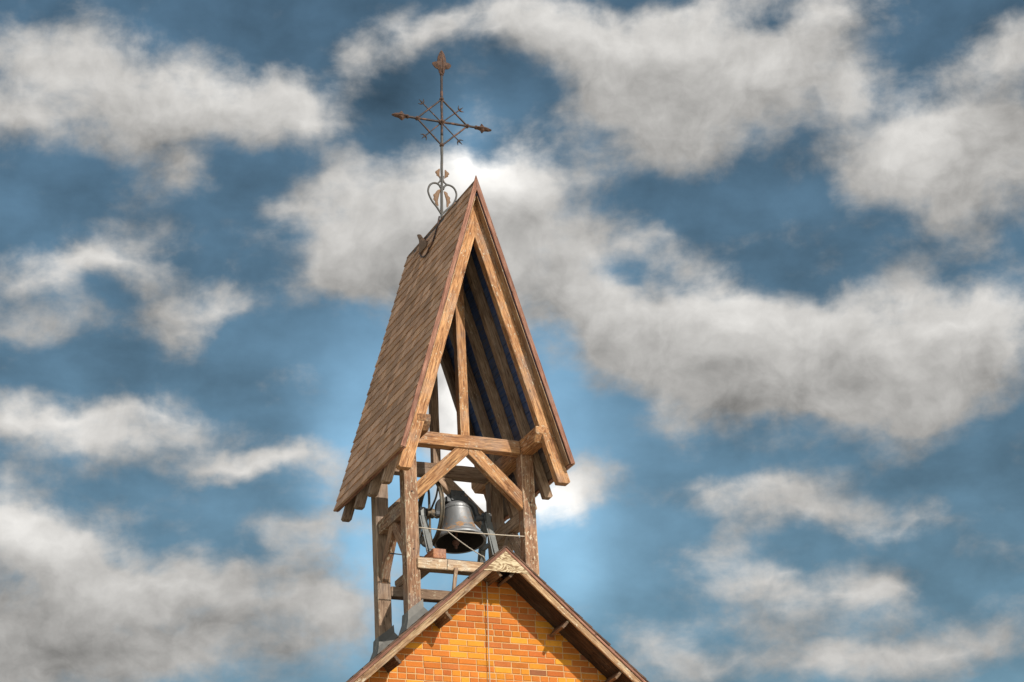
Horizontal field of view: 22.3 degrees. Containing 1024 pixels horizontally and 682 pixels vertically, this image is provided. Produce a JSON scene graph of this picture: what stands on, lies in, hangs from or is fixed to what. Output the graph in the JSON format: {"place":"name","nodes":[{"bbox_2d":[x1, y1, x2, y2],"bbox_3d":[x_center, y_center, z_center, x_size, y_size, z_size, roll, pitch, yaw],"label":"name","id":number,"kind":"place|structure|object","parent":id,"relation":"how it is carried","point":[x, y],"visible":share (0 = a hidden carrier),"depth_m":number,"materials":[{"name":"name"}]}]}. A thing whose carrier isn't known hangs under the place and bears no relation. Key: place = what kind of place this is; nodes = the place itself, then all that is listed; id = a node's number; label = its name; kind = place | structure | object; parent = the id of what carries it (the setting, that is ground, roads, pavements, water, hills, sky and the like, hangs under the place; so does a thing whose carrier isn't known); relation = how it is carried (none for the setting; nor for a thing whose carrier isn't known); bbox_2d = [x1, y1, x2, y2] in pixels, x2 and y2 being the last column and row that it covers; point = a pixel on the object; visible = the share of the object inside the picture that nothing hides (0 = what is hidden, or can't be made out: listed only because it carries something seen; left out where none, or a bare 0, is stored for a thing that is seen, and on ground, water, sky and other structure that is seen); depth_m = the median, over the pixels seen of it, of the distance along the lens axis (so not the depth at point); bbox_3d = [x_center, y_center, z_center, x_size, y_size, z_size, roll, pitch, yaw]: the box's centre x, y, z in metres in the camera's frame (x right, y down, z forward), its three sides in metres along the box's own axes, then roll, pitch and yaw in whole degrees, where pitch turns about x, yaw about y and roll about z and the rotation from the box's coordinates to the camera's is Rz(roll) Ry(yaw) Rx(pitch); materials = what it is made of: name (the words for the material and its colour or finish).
{"place":"outdoors","nodes":[
{"label":"outdoors","id":0,"kind":"place"},
{"bbox_2d":[0,0,1023,681],"label":"sky","id":1,"kind":"structure","parent":0,"point":[764,259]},
{"label":"ground","id":2,"kind":"structure","parent":0,"visible":0},
{"bbox_2d":[346,546,648,681],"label":"church","id":3,"kind":"structure","parent":2,"relation":"on","point":[540,630],"depth_m":30.82,"materials":[{"name":"brick"}]},
{"bbox_2d":[333,176,574,660],"bbox_3d":[-0.794,1.127,33.007,2.325,6.054,2.466,7,-25,-22],"label":"belfry","id":4,"kind":"object","parent":3,"relation":"on","point":[457,313],"visible":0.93,"depth_m":32.65,"materials":[{"name":"wood"}]},
{"bbox_2d":[418,505,432,552],"bbox_3d":[-1.126,2.412,32.266,0.130,0.777,0.750,7,-25,-22],"label":"bell stand","id":5,"kind":"object","parent":4,"relation":"on","point":[423,522],"visible":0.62,"depth_m":32.20,"materials":[{"name":"grey metal"}]},
{"bbox_2d":[389,553,483,562],"bbox_3d":[-0.757,2.722,32.334,1.640,0.036,0.015,7,-25,-22],"label":"cable","id":6,"kind":"object","parent":4,"relation":"attached to","point":[423,556],"visible":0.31,"depth_m":32.32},
{"bbox_2d":[391,50,491,257],"bbox_3d":[-1.067,-2.402,34.914,1.441,3.047,0.872,7,-25,-22],"label":"roof cross","id":7,"kind":"object","parent":4,"relation":"on","point":[441,64],"visible":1,"depth_m":34.62,"materials":[{"name":"brown metal"}]},
{"bbox_2d":[419,527,524,536],"bbox_3d":[-0.493,2.353,31.907,1.412,0.031,0.014,7,-25,-22],"label":"cord","id":8,"kind":"object","parent":4,"relation":"attached to","point":[471,532],"visible":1,"depth_m":31.90,"materials":[{"name":"grey metal"}]},
{"bbox_2d":[477,512,498,561],"bbox_3d":[-0.312,2.511,32.598,0.130,0.777,0.750,7,-25,-22],"label":"bell stand","id":9,"kind":"object","parent":4,"relation":"on","point":[487,526],"visible":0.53,"depth_m":32.62,"materials":[{"name":"grey metal"}]},
{"bbox_2d":[418,481,485,553],"bbox_3d":[-0.688,2.209,32.556,0.832,0.882,0.852,7,-33,-22],"label":"bell","id":10,"kind":"object","parent":9,"relation":"hanging from","point":[453,509],"visible":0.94,"depth_m":32.45,"materials":[{"name":"metal"}]},
{"bbox_2d":[448,531,489,681],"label":"bell rope","id":11,"kind":"object","parent":10,"relation":"hanging from","point":[487,603],"visible":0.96,"depth_m":30.86,"materials":[{"name":"beige fabric"}]}
]}

